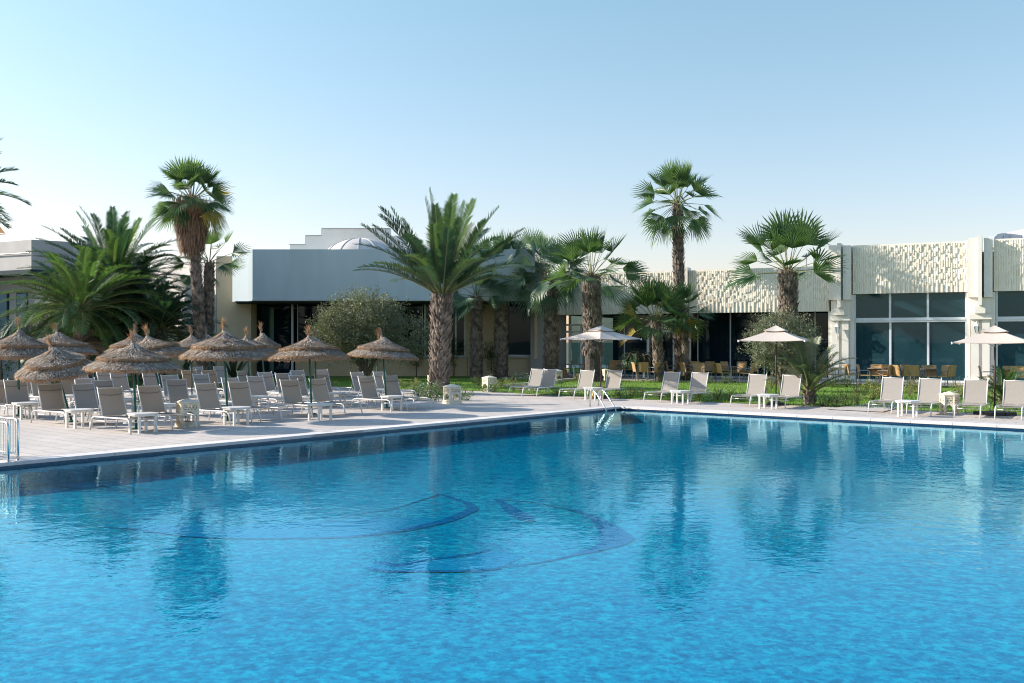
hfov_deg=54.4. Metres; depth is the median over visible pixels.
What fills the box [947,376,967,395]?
shrub
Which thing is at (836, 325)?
wall lamp
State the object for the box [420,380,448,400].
shrub
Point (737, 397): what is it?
shrub
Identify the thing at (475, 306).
fan palm
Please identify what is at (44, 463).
pool wall
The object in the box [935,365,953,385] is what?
wicker armchair
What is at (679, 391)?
side table
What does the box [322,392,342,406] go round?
side table
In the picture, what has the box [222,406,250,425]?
side table
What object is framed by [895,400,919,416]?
side table
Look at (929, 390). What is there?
sun lounger
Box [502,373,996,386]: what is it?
terrace
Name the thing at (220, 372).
sun lounger
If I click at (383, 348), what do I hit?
straw umbrella
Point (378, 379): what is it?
sun lounger
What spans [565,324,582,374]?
door
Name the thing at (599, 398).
pool ladder
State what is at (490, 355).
shrub
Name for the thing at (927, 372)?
wicker armchair
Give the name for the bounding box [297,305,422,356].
window frame
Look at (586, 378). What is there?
sun lounger
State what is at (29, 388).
sun lounger
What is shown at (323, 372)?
sun lounger
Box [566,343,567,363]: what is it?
column
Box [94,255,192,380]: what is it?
date palm
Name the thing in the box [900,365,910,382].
wicker armchair
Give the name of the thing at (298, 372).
sun lounger
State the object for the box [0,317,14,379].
shrub
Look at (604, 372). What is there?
stone lantern
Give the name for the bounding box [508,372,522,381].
shrub
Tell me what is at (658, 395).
shrub
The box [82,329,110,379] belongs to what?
straw umbrella
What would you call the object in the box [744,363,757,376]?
wicker armchair
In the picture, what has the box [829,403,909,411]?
path
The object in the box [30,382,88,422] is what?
sun lounger
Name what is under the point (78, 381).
sun lounger
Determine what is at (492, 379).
stone lantern
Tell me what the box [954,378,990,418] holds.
sun lounger
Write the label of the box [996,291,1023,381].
window frame
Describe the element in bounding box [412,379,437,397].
shrub
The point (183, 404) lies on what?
stone lantern
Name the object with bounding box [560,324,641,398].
parasol
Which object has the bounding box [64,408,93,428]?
side table
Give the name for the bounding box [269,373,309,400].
sun lounger
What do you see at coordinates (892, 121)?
sky
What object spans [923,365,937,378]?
wicker armchair
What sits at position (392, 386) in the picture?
sun lounger
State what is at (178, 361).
garden wall
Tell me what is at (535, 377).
sun lounger
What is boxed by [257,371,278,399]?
sun lounger
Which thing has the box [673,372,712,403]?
sun lounger
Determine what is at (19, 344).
straw umbrella
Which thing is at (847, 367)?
wicker armchair
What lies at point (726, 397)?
shrub
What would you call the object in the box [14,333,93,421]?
straw umbrella
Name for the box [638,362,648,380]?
wicker armchair
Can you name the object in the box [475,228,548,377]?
fan palm
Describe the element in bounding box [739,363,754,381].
wicker armchair
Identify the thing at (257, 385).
sun lounger
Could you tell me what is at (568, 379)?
kerb
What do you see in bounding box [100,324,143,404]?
straw umbrella
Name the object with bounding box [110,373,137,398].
sun lounger
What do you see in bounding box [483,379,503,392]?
shrub
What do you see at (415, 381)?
shrub
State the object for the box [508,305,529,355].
window
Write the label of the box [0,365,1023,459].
pool deck
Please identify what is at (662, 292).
fan palm
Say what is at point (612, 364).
wicker armchair
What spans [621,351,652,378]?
fern shrub
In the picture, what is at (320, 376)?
sun lounger
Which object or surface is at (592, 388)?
side table
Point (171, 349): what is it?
straw umbrella
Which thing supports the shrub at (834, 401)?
on the lawn at (409, 378)
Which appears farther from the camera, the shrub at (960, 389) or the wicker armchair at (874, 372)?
the wicker armchair at (874, 372)
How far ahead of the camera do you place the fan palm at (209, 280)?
47.79 m
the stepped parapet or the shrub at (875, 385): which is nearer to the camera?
the shrub at (875, 385)
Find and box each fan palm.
[144,153,235,369]
[166,227,251,369]
[441,258,513,377]
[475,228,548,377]
[504,234,587,368]
[520,228,562,272]
[537,225,651,381]
[610,273,703,381]
[631,156,724,379]
[654,280,715,379]
[724,208,848,385]
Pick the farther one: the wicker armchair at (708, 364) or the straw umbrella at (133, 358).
the wicker armchair at (708, 364)
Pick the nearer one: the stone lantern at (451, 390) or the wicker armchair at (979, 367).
the stone lantern at (451, 390)
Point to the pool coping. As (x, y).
(42, 459)
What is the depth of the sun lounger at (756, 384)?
31.60 m
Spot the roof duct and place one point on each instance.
(1017, 234)
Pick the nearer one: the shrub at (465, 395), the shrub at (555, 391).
the shrub at (465, 395)
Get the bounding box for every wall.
[0,408,1023,468]
[0,410,1023,517]
[149,330,196,374]
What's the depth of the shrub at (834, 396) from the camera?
30.60 m
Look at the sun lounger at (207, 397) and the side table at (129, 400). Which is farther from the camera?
the side table at (129, 400)
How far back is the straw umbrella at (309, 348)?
26.80 m
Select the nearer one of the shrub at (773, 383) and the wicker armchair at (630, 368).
the shrub at (773, 383)
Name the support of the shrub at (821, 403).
on the lawn at (409, 378)
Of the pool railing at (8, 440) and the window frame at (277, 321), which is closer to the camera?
the pool railing at (8, 440)
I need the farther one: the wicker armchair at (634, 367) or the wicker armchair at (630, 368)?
the wicker armchair at (630, 368)
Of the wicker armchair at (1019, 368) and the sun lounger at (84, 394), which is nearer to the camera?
the sun lounger at (84, 394)
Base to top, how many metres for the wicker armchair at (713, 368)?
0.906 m
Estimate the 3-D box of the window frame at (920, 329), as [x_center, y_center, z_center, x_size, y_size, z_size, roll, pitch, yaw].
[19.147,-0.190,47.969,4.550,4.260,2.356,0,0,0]
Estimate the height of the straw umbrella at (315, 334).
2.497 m
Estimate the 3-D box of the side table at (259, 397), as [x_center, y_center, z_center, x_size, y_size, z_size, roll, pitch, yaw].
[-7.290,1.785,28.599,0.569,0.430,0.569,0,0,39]
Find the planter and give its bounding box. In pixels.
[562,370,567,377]
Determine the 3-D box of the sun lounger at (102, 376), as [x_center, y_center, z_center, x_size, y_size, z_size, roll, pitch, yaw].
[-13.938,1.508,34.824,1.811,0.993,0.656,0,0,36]
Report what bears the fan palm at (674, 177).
on the lawn at (409, 378)
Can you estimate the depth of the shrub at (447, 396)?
34.46 m
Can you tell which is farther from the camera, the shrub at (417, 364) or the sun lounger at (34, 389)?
the shrub at (417, 364)
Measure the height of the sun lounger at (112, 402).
0.993 m
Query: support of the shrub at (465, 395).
on the pool deck
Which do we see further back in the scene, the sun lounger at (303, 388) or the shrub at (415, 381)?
the shrub at (415, 381)
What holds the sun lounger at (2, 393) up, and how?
on the pool deck
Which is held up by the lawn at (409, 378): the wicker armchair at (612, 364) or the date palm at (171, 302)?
the date palm at (171, 302)
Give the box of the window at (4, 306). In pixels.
[0,292,8,337]
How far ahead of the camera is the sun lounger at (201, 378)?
31.64 m
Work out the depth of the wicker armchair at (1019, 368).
41.99 m
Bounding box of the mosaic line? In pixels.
[0,481,633,571]
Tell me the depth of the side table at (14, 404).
25.62 m
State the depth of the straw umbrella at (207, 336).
43.65 m
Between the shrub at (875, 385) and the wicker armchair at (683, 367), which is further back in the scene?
the wicker armchair at (683, 367)
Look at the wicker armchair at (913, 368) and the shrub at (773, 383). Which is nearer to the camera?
the shrub at (773, 383)
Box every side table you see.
[11,402,38,419]
[63,395,75,408]
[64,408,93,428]
[125,398,133,411]
[127,412,158,433]
[157,403,179,421]
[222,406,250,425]
[249,396,269,411]
[307,403,332,420]
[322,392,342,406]
[371,388,388,401]
[380,395,402,410]
[583,387,602,400]
[670,390,689,403]
[757,394,778,408]
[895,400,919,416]
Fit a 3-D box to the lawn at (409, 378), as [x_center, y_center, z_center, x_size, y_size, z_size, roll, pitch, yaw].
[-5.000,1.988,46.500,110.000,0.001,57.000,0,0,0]
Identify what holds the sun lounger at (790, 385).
on the pool deck
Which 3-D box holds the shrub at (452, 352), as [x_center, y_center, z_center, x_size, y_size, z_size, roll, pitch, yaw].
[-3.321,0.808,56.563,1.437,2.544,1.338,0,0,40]
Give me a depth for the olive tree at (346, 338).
50.46 m
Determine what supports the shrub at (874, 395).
on the lawn at (409, 378)
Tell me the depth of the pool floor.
9.88 m
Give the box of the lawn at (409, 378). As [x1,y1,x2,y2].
[5,369,1023,414]
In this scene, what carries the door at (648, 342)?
in the pavilion building at (921, 304)
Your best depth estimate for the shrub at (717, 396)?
33.62 m
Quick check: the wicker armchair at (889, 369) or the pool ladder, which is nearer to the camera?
the pool ladder
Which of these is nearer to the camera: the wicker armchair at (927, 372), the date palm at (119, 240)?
the wicker armchair at (927, 372)
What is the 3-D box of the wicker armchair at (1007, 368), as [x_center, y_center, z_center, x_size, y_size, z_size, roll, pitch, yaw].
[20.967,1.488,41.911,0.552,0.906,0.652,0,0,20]
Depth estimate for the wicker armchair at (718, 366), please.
47.64 m
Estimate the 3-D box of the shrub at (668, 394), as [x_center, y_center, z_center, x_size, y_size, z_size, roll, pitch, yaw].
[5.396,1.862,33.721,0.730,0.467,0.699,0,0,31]
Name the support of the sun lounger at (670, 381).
on the pool deck
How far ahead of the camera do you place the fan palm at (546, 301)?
52.67 m
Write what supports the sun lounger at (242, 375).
on the pool deck
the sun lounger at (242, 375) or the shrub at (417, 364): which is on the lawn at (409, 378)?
the shrub at (417, 364)
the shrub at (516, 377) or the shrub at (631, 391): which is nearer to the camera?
the shrub at (631, 391)
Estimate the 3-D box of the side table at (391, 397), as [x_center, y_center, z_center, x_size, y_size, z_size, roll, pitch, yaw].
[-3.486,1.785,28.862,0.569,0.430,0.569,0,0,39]
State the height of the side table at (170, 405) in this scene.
0.430 m
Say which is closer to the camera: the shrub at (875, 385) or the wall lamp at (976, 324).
the shrub at (875, 385)
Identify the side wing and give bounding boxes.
[155,260,215,366]
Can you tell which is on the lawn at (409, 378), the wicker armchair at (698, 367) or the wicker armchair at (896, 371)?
the wicker armchair at (896, 371)
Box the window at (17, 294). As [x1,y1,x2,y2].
[16,293,27,330]
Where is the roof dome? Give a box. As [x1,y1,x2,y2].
[328,238,388,248]
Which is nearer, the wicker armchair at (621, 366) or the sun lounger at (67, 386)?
the sun lounger at (67, 386)
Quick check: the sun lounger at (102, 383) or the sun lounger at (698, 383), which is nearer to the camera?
the sun lounger at (102, 383)
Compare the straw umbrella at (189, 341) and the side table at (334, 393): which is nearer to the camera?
the side table at (334, 393)
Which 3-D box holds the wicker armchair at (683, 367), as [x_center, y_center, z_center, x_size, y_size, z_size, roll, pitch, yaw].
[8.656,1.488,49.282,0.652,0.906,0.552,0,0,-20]
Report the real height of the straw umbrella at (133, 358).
2.341 m
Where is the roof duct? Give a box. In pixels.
[983,229,1023,249]
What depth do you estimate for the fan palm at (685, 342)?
49.62 m
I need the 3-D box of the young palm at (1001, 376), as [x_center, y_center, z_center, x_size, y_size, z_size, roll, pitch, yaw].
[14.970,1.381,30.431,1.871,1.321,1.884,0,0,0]
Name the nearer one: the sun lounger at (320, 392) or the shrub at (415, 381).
the sun lounger at (320, 392)
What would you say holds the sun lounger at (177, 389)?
on the pool deck
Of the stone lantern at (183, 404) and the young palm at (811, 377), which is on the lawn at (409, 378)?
the young palm at (811, 377)
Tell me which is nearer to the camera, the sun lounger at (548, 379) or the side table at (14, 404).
the side table at (14, 404)
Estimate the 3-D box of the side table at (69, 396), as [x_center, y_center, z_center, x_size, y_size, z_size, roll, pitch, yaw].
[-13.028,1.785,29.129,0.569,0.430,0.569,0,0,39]
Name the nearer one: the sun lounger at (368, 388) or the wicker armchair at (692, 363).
the sun lounger at (368, 388)
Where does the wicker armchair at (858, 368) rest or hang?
on the lawn at (409, 378)
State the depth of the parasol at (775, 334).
30.98 m
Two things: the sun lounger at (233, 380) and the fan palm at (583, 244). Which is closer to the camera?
the sun lounger at (233, 380)
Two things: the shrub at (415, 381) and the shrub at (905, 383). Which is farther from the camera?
the shrub at (415, 381)
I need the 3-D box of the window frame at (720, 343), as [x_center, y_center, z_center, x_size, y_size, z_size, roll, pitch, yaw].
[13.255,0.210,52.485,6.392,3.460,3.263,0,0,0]
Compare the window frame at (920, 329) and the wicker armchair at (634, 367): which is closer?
the window frame at (920, 329)
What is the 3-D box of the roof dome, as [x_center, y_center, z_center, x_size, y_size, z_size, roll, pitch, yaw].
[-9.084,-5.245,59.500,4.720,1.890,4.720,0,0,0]
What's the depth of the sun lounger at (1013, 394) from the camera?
26.57 m
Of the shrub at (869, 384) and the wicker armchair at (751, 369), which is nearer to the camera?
the shrub at (869, 384)
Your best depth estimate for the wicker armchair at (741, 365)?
48.25 m
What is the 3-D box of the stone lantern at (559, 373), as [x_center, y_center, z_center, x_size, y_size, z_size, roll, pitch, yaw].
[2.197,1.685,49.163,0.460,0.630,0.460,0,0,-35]
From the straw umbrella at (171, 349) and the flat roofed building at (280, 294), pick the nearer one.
the straw umbrella at (171, 349)
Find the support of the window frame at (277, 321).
in the flat roofed building at (280, 294)
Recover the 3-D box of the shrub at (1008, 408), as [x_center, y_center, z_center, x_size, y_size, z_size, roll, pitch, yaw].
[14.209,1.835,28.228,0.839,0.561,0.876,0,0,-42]
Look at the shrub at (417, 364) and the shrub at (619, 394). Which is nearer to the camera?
the shrub at (619, 394)
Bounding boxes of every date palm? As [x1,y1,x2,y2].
[0,137,31,227]
[0,246,176,377]
[17,206,192,354]
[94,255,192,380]
[98,270,226,383]
[353,187,524,394]
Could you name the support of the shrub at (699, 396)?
on the lawn at (409, 378)
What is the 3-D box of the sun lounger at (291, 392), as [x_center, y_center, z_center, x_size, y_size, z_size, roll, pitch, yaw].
[-5.642,1.508,26.747,1.811,0.993,0.656,0,0,42]
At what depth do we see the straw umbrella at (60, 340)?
30.58 m
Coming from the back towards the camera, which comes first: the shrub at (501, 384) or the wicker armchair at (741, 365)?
the wicker armchair at (741, 365)
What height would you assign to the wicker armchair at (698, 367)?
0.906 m
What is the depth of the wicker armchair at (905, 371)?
43.53 m
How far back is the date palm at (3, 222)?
34.59 m
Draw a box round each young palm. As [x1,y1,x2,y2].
[761,336,857,405]
[978,365,1023,404]
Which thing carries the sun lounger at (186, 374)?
on the pool deck
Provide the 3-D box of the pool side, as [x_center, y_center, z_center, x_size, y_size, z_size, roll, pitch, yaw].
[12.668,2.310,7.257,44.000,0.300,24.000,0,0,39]
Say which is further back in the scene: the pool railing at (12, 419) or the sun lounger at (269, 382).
the sun lounger at (269, 382)
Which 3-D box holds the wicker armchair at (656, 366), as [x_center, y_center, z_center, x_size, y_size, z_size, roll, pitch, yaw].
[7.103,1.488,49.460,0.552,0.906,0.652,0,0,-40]
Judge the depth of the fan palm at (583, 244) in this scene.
48.62 m
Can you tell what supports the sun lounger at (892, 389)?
on the pool deck
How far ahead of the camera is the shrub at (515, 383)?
40.00 m
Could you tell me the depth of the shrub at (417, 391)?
34.24 m
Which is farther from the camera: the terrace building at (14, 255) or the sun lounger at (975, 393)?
the terrace building at (14, 255)
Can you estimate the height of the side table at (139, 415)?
0.430 m
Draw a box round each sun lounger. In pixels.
[0,379,32,416]
[0,379,50,418]
[16,378,38,401]
[29,381,72,407]
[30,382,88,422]
[61,377,78,394]
[64,382,127,425]
[69,377,100,414]
[85,379,139,419]
[89,386,157,434]
[96,372,132,389]
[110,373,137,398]
[136,373,166,401]
[137,384,197,430]
[160,374,196,405]
[165,378,214,415]
[181,369,218,393]
[187,382,252,425]
[189,366,221,382]
[189,373,223,406]
[201,369,224,395]
[213,366,227,387]
[219,377,272,413]
[221,380,282,422]
[236,370,277,396]
[247,375,295,410]
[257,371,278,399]
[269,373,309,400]
[272,378,328,417]
[281,374,336,406]
[290,369,309,389]
[301,378,362,415]
[308,373,360,405]
[309,369,354,397]
[343,371,395,401]
[350,375,407,411]
[373,371,417,401]
[375,375,430,409]
[508,368,549,395]
[522,368,561,396]
[558,370,599,398]
[587,370,626,399]
[643,371,684,402]
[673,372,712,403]
[730,373,770,406]
[764,374,805,408]
[868,376,906,413]
[906,377,941,415]
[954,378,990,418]
[994,379,1023,419]
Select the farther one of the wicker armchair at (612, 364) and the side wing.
the side wing
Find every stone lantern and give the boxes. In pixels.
[175,399,199,427]
[442,384,461,403]
[482,376,496,391]
[556,369,561,379]
[602,369,608,380]
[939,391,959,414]
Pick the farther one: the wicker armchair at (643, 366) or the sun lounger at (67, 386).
the wicker armchair at (643, 366)
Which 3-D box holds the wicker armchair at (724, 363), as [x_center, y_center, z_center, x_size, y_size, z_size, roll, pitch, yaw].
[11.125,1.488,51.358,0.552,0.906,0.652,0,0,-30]
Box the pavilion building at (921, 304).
[530,235,1023,382]
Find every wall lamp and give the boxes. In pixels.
[834,323,839,338]
[974,321,979,334]
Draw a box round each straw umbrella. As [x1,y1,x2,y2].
[0,317,49,415]
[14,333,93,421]
[37,322,99,381]
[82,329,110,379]
[83,330,182,429]
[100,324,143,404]
[137,324,188,402]
[176,325,202,395]
[179,317,268,420]
[199,327,212,369]
[242,326,275,375]
[254,322,281,371]
[267,324,350,414]
[307,326,341,377]
[347,327,418,408]
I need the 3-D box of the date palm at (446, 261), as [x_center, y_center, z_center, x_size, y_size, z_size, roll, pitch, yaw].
[-2.832,-1.911,37.484,6.750,7.910,7.314,0,0,0]
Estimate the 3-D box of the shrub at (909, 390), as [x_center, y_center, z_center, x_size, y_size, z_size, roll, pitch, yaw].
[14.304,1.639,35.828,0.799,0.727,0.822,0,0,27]
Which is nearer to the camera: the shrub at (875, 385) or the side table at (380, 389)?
the side table at (380, 389)
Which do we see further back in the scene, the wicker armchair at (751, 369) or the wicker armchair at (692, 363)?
the wicker armchair at (692, 363)
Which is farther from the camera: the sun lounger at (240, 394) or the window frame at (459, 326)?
the window frame at (459, 326)
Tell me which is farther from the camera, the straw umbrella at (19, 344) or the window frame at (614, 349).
the window frame at (614, 349)
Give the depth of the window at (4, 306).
52.70 m
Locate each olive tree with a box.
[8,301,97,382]
[304,281,430,376]
[736,307,826,390]
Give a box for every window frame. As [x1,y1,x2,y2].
[256,305,293,374]
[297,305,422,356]
[424,305,465,356]
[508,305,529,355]
[569,314,673,376]
[697,312,827,378]
[854,292,966,382]
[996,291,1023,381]
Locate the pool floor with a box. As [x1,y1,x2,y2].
[0,448,1023,682]
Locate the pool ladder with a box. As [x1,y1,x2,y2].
[589,389,615,410]
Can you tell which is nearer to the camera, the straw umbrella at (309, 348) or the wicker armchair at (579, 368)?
the straw umbrella at (309, 348)
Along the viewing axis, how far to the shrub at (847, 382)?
42.99 m
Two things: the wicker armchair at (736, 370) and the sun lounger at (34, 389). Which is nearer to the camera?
the sun lounger at (34, 389)
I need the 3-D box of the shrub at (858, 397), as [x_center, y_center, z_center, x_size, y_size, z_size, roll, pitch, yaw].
[10.812,1.556,31.329,1.011,0.895,0.983,0,0,-34]
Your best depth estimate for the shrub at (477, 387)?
39.65 m
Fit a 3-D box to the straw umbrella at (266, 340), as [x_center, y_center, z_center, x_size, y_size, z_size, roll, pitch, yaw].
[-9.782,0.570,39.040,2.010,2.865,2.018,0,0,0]
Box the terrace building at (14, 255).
[0,240,141,378]
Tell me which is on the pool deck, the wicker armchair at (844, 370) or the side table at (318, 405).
the side table at (318, 405)
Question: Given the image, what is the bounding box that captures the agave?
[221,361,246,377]
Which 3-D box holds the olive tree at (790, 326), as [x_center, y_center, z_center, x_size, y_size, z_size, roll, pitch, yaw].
[10.670,0.289,39.540,3.493,3.448,2.244,0,0,0]
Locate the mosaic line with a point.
(611, 535)
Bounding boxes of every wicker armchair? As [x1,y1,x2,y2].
[561,360,572,376]
[575,361,584,375]
[606,361,618,370]
[615,360,625,376]
[623,363,633,376]
[631,362,645,379]
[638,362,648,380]
[646,362,659,379]
[679,362,693,380]
[690,361,699,370]
[694,363,704,372]
[702,363,716,381]
[705,361,714,378]
[715,363,731,381]
[720,361,735,378]
[729,363,745,381]
[733,362,746,379]
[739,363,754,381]
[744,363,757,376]
[817,364,835,383]
[833,364,850,381]
[843,364,860,384]
[856,364,872,384]
[869,364,881,378]
[876,365,893,382]
[881,365,899,377]
[892,365,901,377]
[900,365,907,375]
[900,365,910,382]
[907,365,921,381]
[922,365,939,378]
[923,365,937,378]
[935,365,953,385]
[938,366,956,386]
[978,366,993,380]
[1002,366,1017,374]
[1010,366,1023,377]
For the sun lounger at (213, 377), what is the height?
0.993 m
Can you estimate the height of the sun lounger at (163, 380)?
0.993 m
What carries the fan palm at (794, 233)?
on the lawn at (409, 378)
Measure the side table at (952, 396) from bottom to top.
0.630 m
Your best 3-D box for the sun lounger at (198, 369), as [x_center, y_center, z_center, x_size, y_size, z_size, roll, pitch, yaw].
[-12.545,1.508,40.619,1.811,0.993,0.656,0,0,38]
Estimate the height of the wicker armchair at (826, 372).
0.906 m
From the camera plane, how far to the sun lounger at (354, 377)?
33.31 m
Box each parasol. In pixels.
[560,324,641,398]
[738,324,807,405]
[951,323,1023,415]
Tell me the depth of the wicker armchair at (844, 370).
44.97 m
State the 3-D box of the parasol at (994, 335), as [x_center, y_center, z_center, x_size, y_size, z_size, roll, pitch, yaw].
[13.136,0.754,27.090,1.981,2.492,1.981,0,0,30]
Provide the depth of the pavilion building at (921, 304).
48.64 m
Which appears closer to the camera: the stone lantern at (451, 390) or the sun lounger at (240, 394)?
the sun lounger at (240, 394)
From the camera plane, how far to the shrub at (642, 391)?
35.83 m
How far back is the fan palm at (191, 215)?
44.58 m
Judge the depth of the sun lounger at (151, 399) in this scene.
23.37 m
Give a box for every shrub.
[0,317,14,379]
[406,341,426,376]
[407,377,418,389]
[407,382,431,396]
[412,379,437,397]
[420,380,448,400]
[430,383,461,398]
[450,334,467,376]
[455,388,476,400]
[471,373,481,386]
[475,383,489,391]
[483,340,494,375]
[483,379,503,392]
[493,376,506,388]
[505,375,521,389]
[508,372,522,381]
[517,374,529,381]
[549,386,563,395]
[566,385,578,395]
[614,390,626,396]
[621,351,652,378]
[625,386,640,397]
[633,387,649,396]
[650,385,669,398]
[663,393,679,400]
[692,393,708,399]
[706,386,725,399]
[719,373,733,384]
[720,388,736,401]
[726,390,749,401]
[766,373,777,388]
[811,393,833,406]
[819,393,849,406]
[821,377,842,387]
[833,389,858,405]
[836,375,853,386]
[845,381,873,404]
[852,380,881,401]
[860,379,877,387]
[865,374,885,396]
[903,380,918,395]
[904,371,922,393]
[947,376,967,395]
[996,398,1023,411]
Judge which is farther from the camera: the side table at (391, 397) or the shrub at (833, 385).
the shrub at (833, 385)
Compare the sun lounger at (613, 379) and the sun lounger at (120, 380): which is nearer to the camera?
the sun lounger at (120, 380)
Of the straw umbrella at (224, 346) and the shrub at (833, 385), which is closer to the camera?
the straw umbrella at (224, 346)
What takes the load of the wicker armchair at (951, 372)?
on the lawn at (409, 378)
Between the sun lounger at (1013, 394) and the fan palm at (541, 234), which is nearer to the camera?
the sun lounger at (1013, 394)
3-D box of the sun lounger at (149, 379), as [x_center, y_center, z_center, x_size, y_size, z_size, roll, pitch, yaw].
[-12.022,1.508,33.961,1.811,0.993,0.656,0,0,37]
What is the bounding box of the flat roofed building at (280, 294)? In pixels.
[216,249,537,376]
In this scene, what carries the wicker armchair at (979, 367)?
on the lawn at (409, 378)
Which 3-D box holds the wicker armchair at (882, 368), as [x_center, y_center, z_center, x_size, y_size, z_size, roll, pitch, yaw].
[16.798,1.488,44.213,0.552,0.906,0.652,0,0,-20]
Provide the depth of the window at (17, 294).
52.01 m
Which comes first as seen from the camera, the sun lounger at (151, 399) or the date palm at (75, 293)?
the sun lounger at (151, 399)
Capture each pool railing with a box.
[0,416,20,460]
[0,421,11,461]
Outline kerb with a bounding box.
[503,378,578,386]
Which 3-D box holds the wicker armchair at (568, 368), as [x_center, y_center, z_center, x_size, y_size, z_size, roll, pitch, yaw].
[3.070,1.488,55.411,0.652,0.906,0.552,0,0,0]
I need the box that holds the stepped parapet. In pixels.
[289,228,410,248]
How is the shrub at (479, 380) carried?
on the lawn at (409, 378)
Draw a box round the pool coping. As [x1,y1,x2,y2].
[0,405,1023,466]
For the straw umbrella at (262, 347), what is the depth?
35.38 m
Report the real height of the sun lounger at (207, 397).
0.993 m
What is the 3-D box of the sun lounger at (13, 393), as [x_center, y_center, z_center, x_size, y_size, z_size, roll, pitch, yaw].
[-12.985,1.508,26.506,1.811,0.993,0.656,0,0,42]
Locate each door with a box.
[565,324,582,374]
[647,323,674,376]
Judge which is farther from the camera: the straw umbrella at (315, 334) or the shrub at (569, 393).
the shrub at (569, 393)
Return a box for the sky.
[0,0,1023,342]

